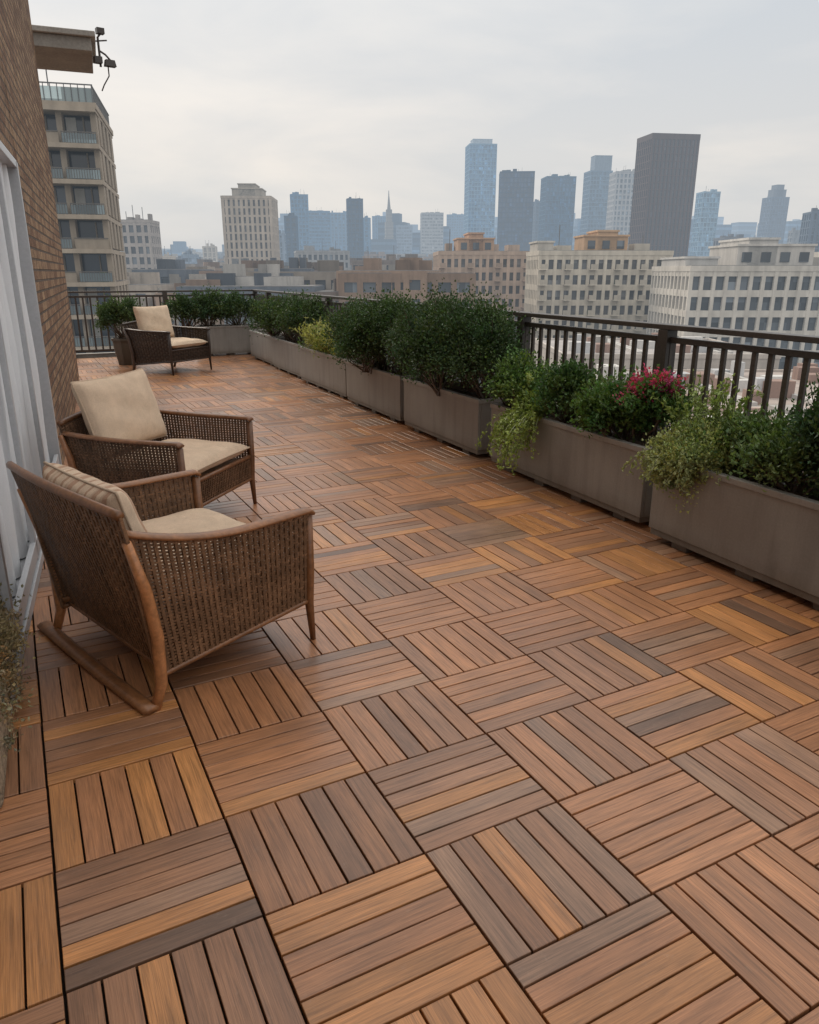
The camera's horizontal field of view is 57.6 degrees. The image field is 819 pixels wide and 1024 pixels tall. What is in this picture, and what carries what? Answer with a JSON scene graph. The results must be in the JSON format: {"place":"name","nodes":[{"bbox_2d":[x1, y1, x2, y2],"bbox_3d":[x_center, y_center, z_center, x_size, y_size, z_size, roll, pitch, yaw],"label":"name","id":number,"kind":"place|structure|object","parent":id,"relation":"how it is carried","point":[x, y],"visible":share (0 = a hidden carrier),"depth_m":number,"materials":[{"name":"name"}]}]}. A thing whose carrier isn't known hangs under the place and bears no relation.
{"place":"outdoors","nodes":[
{"label":"outdoors","id":0,"kind":"place"},
{"bbox_2d":[39,70,132,353],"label":"apartment tower","id":1,"kind":"structure","parent":0,"point":[79,132],"depth_m":71.23,"materials":[{"name":"beige concrete"}]},
{"bbox_2d":[28,0,818,251],"label":"sky","id":2,"kind":"structure","parent":0,"point":[333,101],"materials":[{"name":"grey"}]},
{"label":"ground","id":3,"kind":"structure","parent":0,"visible":0},
{"bbox_2d":[120,207,162,268],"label":"beige apartment tower","id":4,"kind":"structure","parent":3,"relation":"on","point":[142,243],"depth_m":245.52,"materials":[{"name":"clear concrete"}]},
{"bbox_2d":[163,245,175,258],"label":"building","id":5,"kind":"structure","parent":3,"relation":"on","point":[166,256],"depth_m":397.61,"materials":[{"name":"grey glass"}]},
{"bbox_2d":[181,246,198,263],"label":"building","id":6,"kind":"structure","parent":3,"relation":"on","point":[188,257],"depth_m":473.91,"materials":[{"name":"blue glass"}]},
{"bbox_2d":[202,242,217,261],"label":"building","id":7,"kind":"structure","parent":3,"relation":"on","point":[210,252],"depth_m":586.14,"materials":[{"name":"grey concrete"}]},
{"bbox_2d":[220,183,279,263],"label":"concrete residential tower","id":8,"kind":"structure","parent":3,"relation":"on","point":[250,222],"depth_m":280.79,"materials":[{"name":"beige concrete"}]},
{"bbox_2d":[17,352,524,1023],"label":"terrace structure","id":9,"kind":"object","parent":3,"relation":"on","point":[103,354],"depth_m":2.23,"materials":[{"name":"concrete"}]},
{"bbox_2d":[0,0,79,464],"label":"brick walls","id":10,"kind":"structure","parent":9,"relation":"on","point":[23,137],"depth_m":7.19,"materials":[{"name":"brown brick"}]},
{"bbox_2d":[0,140,61,714],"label":"sliding door frame","id":11,"kind":"object","parent":10,"relation":"attached to","point":[31,562],"visible":0.48,"depth_m":4.85,"materials":[{"name":"paint"}]},
{"bbox_2d":[0,160,49,603],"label":"curtain","id":12,"kind":"object","parent":11,"relation":"hanging from","point":[14,532],"visible":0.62,"depth_m":4.69,"materials":[{"name":"fabric"}]},
{"bbox_2d":[32,25,95,73],"bbox_3d":[-5.995,-6.354,10.086,3.260,0.230,1.460,-7,19,-20],"label":"roof canopy","id":13,"kind":"object","parent":10,"relation":"attached to","point":[64,49],"visible":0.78,"depth_m":10.04,"materials":[{"name":"concrete"}]},
{"bbox_2d":[93,27,116,90],"bbox_3d":[-4.252,-6.296,10.391,0.287,0.778,0.100,-13,22,-34],"label":"security floodlight","id":14,"kind":"object","parent":13,"relation":"attached to","point":[108,61],"visible":1,"depth_m":10.32,"materials":[{"name":"paint"}]},
{"bbox_2d":[0,353,818,1023],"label":"wooden deck","id":15,"kind":"structure","parent":9,"relation":"on","point":[556,749],"depth_m":2.47,"materials":[{"name":"brown wood"}]},
{"bbox_2d":[0,607,10,807],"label":"stone trough","id":16,"kind":"object","parent":15,"relation":"on","point":[3,751],"visible":0.19,"depth_m":2.48,"materials":[{"name":"grey stone"}]},
{"bbox_2d":[0,582,39,756],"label":"ground cover plant","id":17,"kind":"object","parent":15,"relation":"on","point":[10,637],"visible":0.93,"depth_m":2.79,"materials":[{"name":"green plant"}]},
{"bbox_2d":[111,337,132,364],"bbox_3d":[-5.131,-2.909,13.471,0.443,0.475,0.443,-8,20,-24],"label":"round plant pot","id":18,"kind":"object","parent":15,"relation":"on","point":[122,350],"visible":0.59,"depth_m":13.31,"materials":[{"name":"ceramic"}]},
{"bbox_2d":[92,291,143,337],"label":"potted shrub","id":19,"kind":"object","parent":18,"relation":"on","point":[112,312],"visible":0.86,"depth_m":13.10,"materials":[{"name":"green plant"}]},
{"bbox_2d":[57,368,256,514],"bbox_3d":[-1.663,-0.423,4.983,0.914,0.960,0.981,5,19,15],"label":"wicker armchair","id":20,"kind":"object","parent":15,"relation":"on","point":[113,430],"visible":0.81,"depth_m":4.81,"materials":[{"name":"wicker"}]},
{"bbox_2d":[6,461,315,714],"bbox_3d":[-1.090,0.181,3.282,1.071,0.854,0.934,17,24,41],"label":"wicker armchair","id":21,"kind":"object","parent":15,"relation":"on","point":[120,568],"visible":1,"depth_m":2.98,"materials":[{"name":"wicker"}]},
{"bbox_2d":[122,305,211,375],"bbox_3d":[-4.082,-2.908,12.522,1.071,1.068,1.036,9,20,26],"label":"wicker armchair","id":22,"kind":"object","parent":15,"relation":"on","point":[152,337],"visible":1,"depth_m":12.28,"materials":[{"name":"wicker"}]},
{"bbox_2d":[195,324,262,355],"bbox_3d":[-3.655,-3.499,15.130,1.306,0.580,0.462,-8,20,-23],"label":"planter box","id":23,"kind":"object","parent":15,"relation":"on","point":[228,339],"visible":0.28,"depth_m":14.93,"materials":[{"name":"concrete"}]},
{"bbox_2d":[160,283,257,326],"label":"boxwood shrub","id":24,"kind":"object","parent":23,"relation":"on","point":[231,305],"visible":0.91,"depth_m":14.61,"materials":[{"name":"green plant"}]},
{"bbox_2d":[249,330,294,365],"bbox_3d":[-2.546,-3.067,13.870,0.456,0.530,1.712,-8,20,-24],"label":"planter box","id":25,"kind":"object","parent":15,"relation":"on","point":[261,346],"visible":0.41,"depth_m":13.76,"materials":[{"name":"concrete"}]},
{"bbox_2d":[271,336,309,377],"bbox_3d":[-1.825,-2.561,12.300,0.456,0.530,1.712,-8,20,-24],"label":"planter box","id":26,"kind":"object","parent":15,"relation":"on","point":[286,357],"visible":0.47,"depth_m":12.21,"materials":[{"name":"concrete"}]},
{"bbox_2d":[245,284,336,344],"bbox_3d":[-1.951,-3.257,12.361,1.295,1.022,2.755,-8,20,-24],"label":"evergreen shrub","id":27,"kind":"object","parent":26,"relation":"in","point":[272,316],"visible":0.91,"depth_m":11.94,"materials":[{"name":"green plant"}]},
{"bbox_2d":[298,346,356,397],"bbox_3d":[-1.051,-2.013,10.601,0.456,0.530,2.002,-8,20,-24],"label":"planter box","id":28,"kind":"object","parent":15,"relation":"on","point":[322,371],"visible":0.44,"depth_m":10.41,"materials":[{"name":"concrete"}]},
{"bbox_2d":[290,316,350,357],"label":"ornamental grass","id":29,"kind":"object","parent":28,"relation":"in","point":[312,340],"depth_m":10.41,"materials":[{"name":"green plant"}]},
{"bbox_2d":[345,360,423,420],"bbox_3d":[-0.255,-1.466,8.901,0.456,0.530,1.692,-8,20,-24],"label":"planter box","id":30,"kind":"object","parent":15,"relation":"on","point":[378,391],"visible":0.52,"depth_m":8.65,"materials":[{"name":"concrete"}]},
{"bbox_2d":[312,284,433,374],"bbox_3d":[-0.361,-2.153,8.752,1.426,1.020,2.238,-8,20,-24],"label":"evergreen shrub","id":31,"kind":"object","parent":30,"relation":"in","point":[357,338],"visible":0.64,"depth_m":8.47,"materials":[{"name":"green plant"}]},
{"bbox_2d":[68,289,818,432],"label":"terrace railing","id":32,"kind":"object","parent":15,"relation":"on","point":[666,339],"visible":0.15,"depth_m":5.33,"materials":[{"name":"metal"}]},
{"bbox_2d":[403,377,508,454],"bbox_3d":[0.472,-0.973,7.364,0.456,0.535,1.592,-8,20,-24],"label":"planter box","id":33,"kind":"object","parent":15,"relation":"on","point":[458,417],"visible":0.62,"depth_m":7.08,"materials":[{"name":"concrete"}]},
{"bbox_2d":[373,277,539,398],"bbox_3d":[0.380,-1.710,7.241,1.318,1.096,2.511,-8,20,-24],"label":"evergreen shrub","id":34,"kind":"object","parent":33,"relation":"in","point":[438,343],"visible":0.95,"depth_m":6.69,"materials":[{"name":"green plant"}]},
{"bbox_2d":[490,402,669,522],"bbox_3d":[1.295,-0.432,5.676,0.456,0.540,1.902,-8,20,-24],"label":"planter box","id":35,"kind":"object","parent":15,"relation":"on","point":[569,458],"visible":0.54,"depth_m":5.28,"materials":[{"name":"concrete"}]},
{"bbox_2d":[475,372,558,474],"bbox_3d":[0.832,-0.705,5.826,0.596,0.775,0.639,-16,24,-41],"label":"trailing vine","id":36,"kind":"object","parent":35,"relation":"in","point":[527,413],"visible":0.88,"depth_m":5.72,"materials":[{"name":"green plant"}]},
{"bbox_2d":[480,339,560,410],"bbox_3d":[0.926,-1.105,6.127,0.675,0.596,0.832,3,18,9],"label":"leafy green plant","id":37,"kind":"object","parent":35,"relation":"on","point":[510,379],"visible":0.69,"depth_m":6.04,"materials":[{"name":"green plant"}]},
{"bbox_2d":[525,353,629,433],"bbox_3d":[1.287,-0.884,5.461,0.677,0.539,1.078,-8,20,-24],"label":"herb plant","id":38,"kind":"object","parent":35,"relation":"in","point":[564,382],"visible":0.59,"depth_m":5.43,"materials":[{"name":"green plant"}]},
{"bbox_2d":[569,363,700,442],"bbox_3d":[1.484,-0.702,4.946,0.743,0.575,0.924,-8,20,-24],"label":"flowering shrub","id":39,"kind":"object","parent":35,"relation":"in","point":[633,410],"visible":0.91,"depth_m":4.86,"materials":[{"name":"green plant"}]},
{"bbox_2d":[649,466,818,610],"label":"planter box","id":40,"kind":"object","parent":15,"relation":"on","point":[747,529],"visible":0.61,"depth_m":3.98,"materials":[{"name":"concrete"}]},
{"bbox_2d":[621,411,748,513],"bbox_3d":[1.693,-0.299,4.400,0.731,0.599,0.730,-8,20,-24],"label":"trailing sedum","id":41,"kind":"object","parent":40,"relation":"in","point":[672,456],"visible":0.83,"depth_m":4.27,"materials":[{"name":"green plant"}]},
{"bbox_2d":[650,369,795,452],"bbox_3d":[1.806,-0.596,4.478,0.618,0.529,0.772,-8,20,-24],"label":"feathery shrub","id":42,"kind":"object","parent":40,"relation":"on","point":[697,403],"visible":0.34,"depth_m":4.41,"materials":[{"name":"green plant"}]},
{"bbox_2d":[679,388,818,500],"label":"herb plant","id":43,"kind":"object","parent":40,"relation":"in","point":[774,462],"visible":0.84,"depth_m":3.87,"materials":[{"name":"green plant"}]},
{"bbox_2d":[769,373,818,478],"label":"evergreen shrub","id":44,"kind":"object","parent":40,"relation":"in","point":[807,426],"visible":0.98,"depth_m":3.64,"materials":[{"name":"green plant"}]},
{"bbox_2d":[279,230,286,261],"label":"building","id":45,"kind":"structure","parent":3,"relation":"on","point":[282,241],"depth_m":490.60,"materials":[{"name":"blue glass"}]},
{"bbox_2d":[284,213,298,261],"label":"building","id":46,"kind":"structure","parent":3,"relation":"on","point":[291,230],"depth_m":609.84,"materials":[{"name":"grey glass"}]},
{"bbox_2d":[121,249,475,361],"bbox_3d":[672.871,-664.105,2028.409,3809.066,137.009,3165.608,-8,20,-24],"label":"distant city blocks","id":47,"kind":"structure","parent":3,"relation":"on","point":[334,277],"depth_m":143.78,"materials":[{"name":"grey concrete"}]},
{"bbox_2d":[290,189,309,249],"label":"skyscraper","id":48,"kind":"structure","parent":3,"relation":"on","point":[299,207],"depth_m":745.16,"materials":[{"name":"blue glass"}]},
{"bbox_2d":[309,210,330,249],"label":"building","id":49,"kind":"structure","parent":3,"relation":"on","point":[320,229],"depth_m":843.10,"materials":[{"name":"blue glass"}]},
{"bbox_2d":[294,241,349,269],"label":"grey office block","id":50,"kind":"structure","parent":3,"relation":"on","point":[311,253],"depth_m":331.72,"materials":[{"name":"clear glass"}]},
{"bbox_2d":[330,211,346,250],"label":"building","id":51,"kind":"structure","parent":3,"relation":"on","point":[338,222],"depth_m":936.48,"materials":[{"name":"blue glass"}]},
{"bbox_2d":[346,196,363,257],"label":"skyscraper","id":52,"kind":"structure","parent":3,"relation":"on","point":[355,229],"depth_m":655.28,"materials":[{"name":"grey glass"}]},
{"bbox_2d":[363,213,370,253],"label":"building","id":53,"kind":"structure","parent":3,"relation":"on","point":[367,231],"depth_m":797.84,"materials":[{"name":"blue glass"}]},
{"bbox_2d":[372,215,385,238],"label":"building","id":54,"kind":"structure","parent":3,"relation":"on","point":[376,219],"depth_m":1028.35,"materials":[{"name":"blue glass"}]},
{"bbox_2d":[352,254,417,269],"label":"brown office block","id":55,"kind":"structure","parent":3,"relation":"on","point":[390,259],"depth_m":266.77,"materials":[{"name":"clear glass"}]},
{"bbox_2d":[384,190,393,238],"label":"spire tower","id":56,"kind":"structure","parent":3,"relation":"on","point":[389,229],"depth_m":930.00,"materials":[{"name":"grey"}]},
{"bbox_2d":[396,223,412,253],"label":"building","id":57,"kind":"structure","parent":3,"relation":"on","point":[404,238],"depth_m":939.95,"materials":[{"name":"blue glass"}]},
{"bbox_2d":[420,212,443,256],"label":"building","id":58,"kind":"structure","parent":3,"relation":"on","point":[431,232],"depth_m":937.93,"materials":[{"name":"grey glass"}]},
{"bbox_2d":[447,213,463,250],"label":"building","id":59,"kind":"structure","parent":3,"relation":"on","point":[455,222],"depth_m":1122.02,"materials":[{"name":"blue glass"}]},
{"bbox_2d":[463,139,496,237],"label":"tall glass tower","id":60,"kind":"structure","parent":3,"relation":"on","point":[480,182],"depth_m":784.40,"materials":[{"name":"glass"}]},
{"bbox_2d":[433,232,529,384],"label":"tan apartment block","id":61,"kind":"structure","parent":3,"relation":"on","point":[503,273],"depth_m":181.03,"materials":[{"name":"beige concrete"}]},
{"bbox_2d":[162,212,801,255],"bbox_3d":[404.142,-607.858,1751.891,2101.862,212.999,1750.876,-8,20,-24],"label":"distant skyline","id":62,"kind":"structure","parent":3,"relation":"on","point":[389,246],"depth_m":984.64},
{"bbox_2d":[497,169,534,250],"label":"dark glass tower","id":63,"kind":"structure","parent":3,"relation":"on","point":[515,205],"depth_m":650.59,"materials":[{"name":"grey glass"}]},
{"bbox_2d":[532,199,539,241],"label":"skyscraper","id":64,"kind":"structure","parent":3,"relation":"on","point":[536,209],"depth_m":840.61,"materials":[{"name":"blue glass"}]},
{"bbox_2d":[538,173,576,249],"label":"blue glass tower","id":65,"kind":"structure","parent":3,"relation":"on","point":[557,201],"depth_m":698.11,"materials":[{"name":"glass"}]},
{"bbox_2d":[577,221,580,235],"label":"building","id":66,"kind":"structure","parent":3,"relation":"on","point":[578,230],"depth_m":938.71,"materials":[{"name":"blue glass"}]},
{"bbox_2d":[580,155,612,234],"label":"stepped office tower","id":67,"kind":"structure","parent":3,"relation":"on","point":[595,196],"depth_m":740.80,"materials":[{"name":"blue glass"}]},
{"bbox_2d":[524,225,673,361],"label":"white apartment block","id":68,"kind":"structure","parent":3,"relation":"on","point":[601,274],"depth_m":153.08,"materials":[{"name":"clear concrete"}]},
{"bbox_2d":[605,169,634,249],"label":"pale office tower","id":69,"kind":"structure","parent":3,"relation":"on","point":[619,201],"depth_m":603.69,"materials":[{"name":"blue glass"}]},
{"bbox_2d":[628,133,700,256],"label":"brown office tower","id":70,"kind":"structure","parent":3,"relation":"on","point":[665,172],"depth_m":444.44,"materials":[{"name":"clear glass"}]},
{"bbox_2d":[534,333,818,470],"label":"neighbouring rooftops","id":71,"kind":"object","parent":3,"relation":"on","point":[794,380],"visible":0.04,"depth_m":96.30,"materials":[{"name":"grey concrete"}]},
{"bbox_2d":[690,186,720,255],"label":"pale glass tower","id":72,"kind":"structure","parent":3,"relation":"on","point":[706,210],"depth_m":655.31,"materials":[{"name":"glass"}]},
{"bbox_2d":[713,232,743,245],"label":"building","id":73,"kind":"structure","parent":3,"relation":"on","point":[724,237],"depth_m":474.80,"materials":[{"name":"grey glass"}]},
{"bbox_2d":[646,237,818,368],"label":"white office building","id":74,"kind":"structure","parent":3,"relation":"on","point":[768,284],"depth_m":126.02,"materials":[{"name":"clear concrete"}]},
{"bbox_2d":[757,185,789,243],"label":"crowned office tower","id":75,"kind":"structure","parent":3,"relation":"on","point":[773,212],"depth_m":839.63,"materials":[{"name":"blue glass"}]},
{"bbox_2d":[787,226,800,243],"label":"building","id":76,"kind":"structure","parent":3,"relation":"on","point":[793,235],"depth_m":564.95,"materials":[{"name":"grey glass"}]},
{"bbox_2d":[798,205,818,251],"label":"building","id":77,"kind":"structure","parent":3,"relation":"on","point":[809,231],"depth_m":424.41,"materials":[{"name":"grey glass"}]}
]}

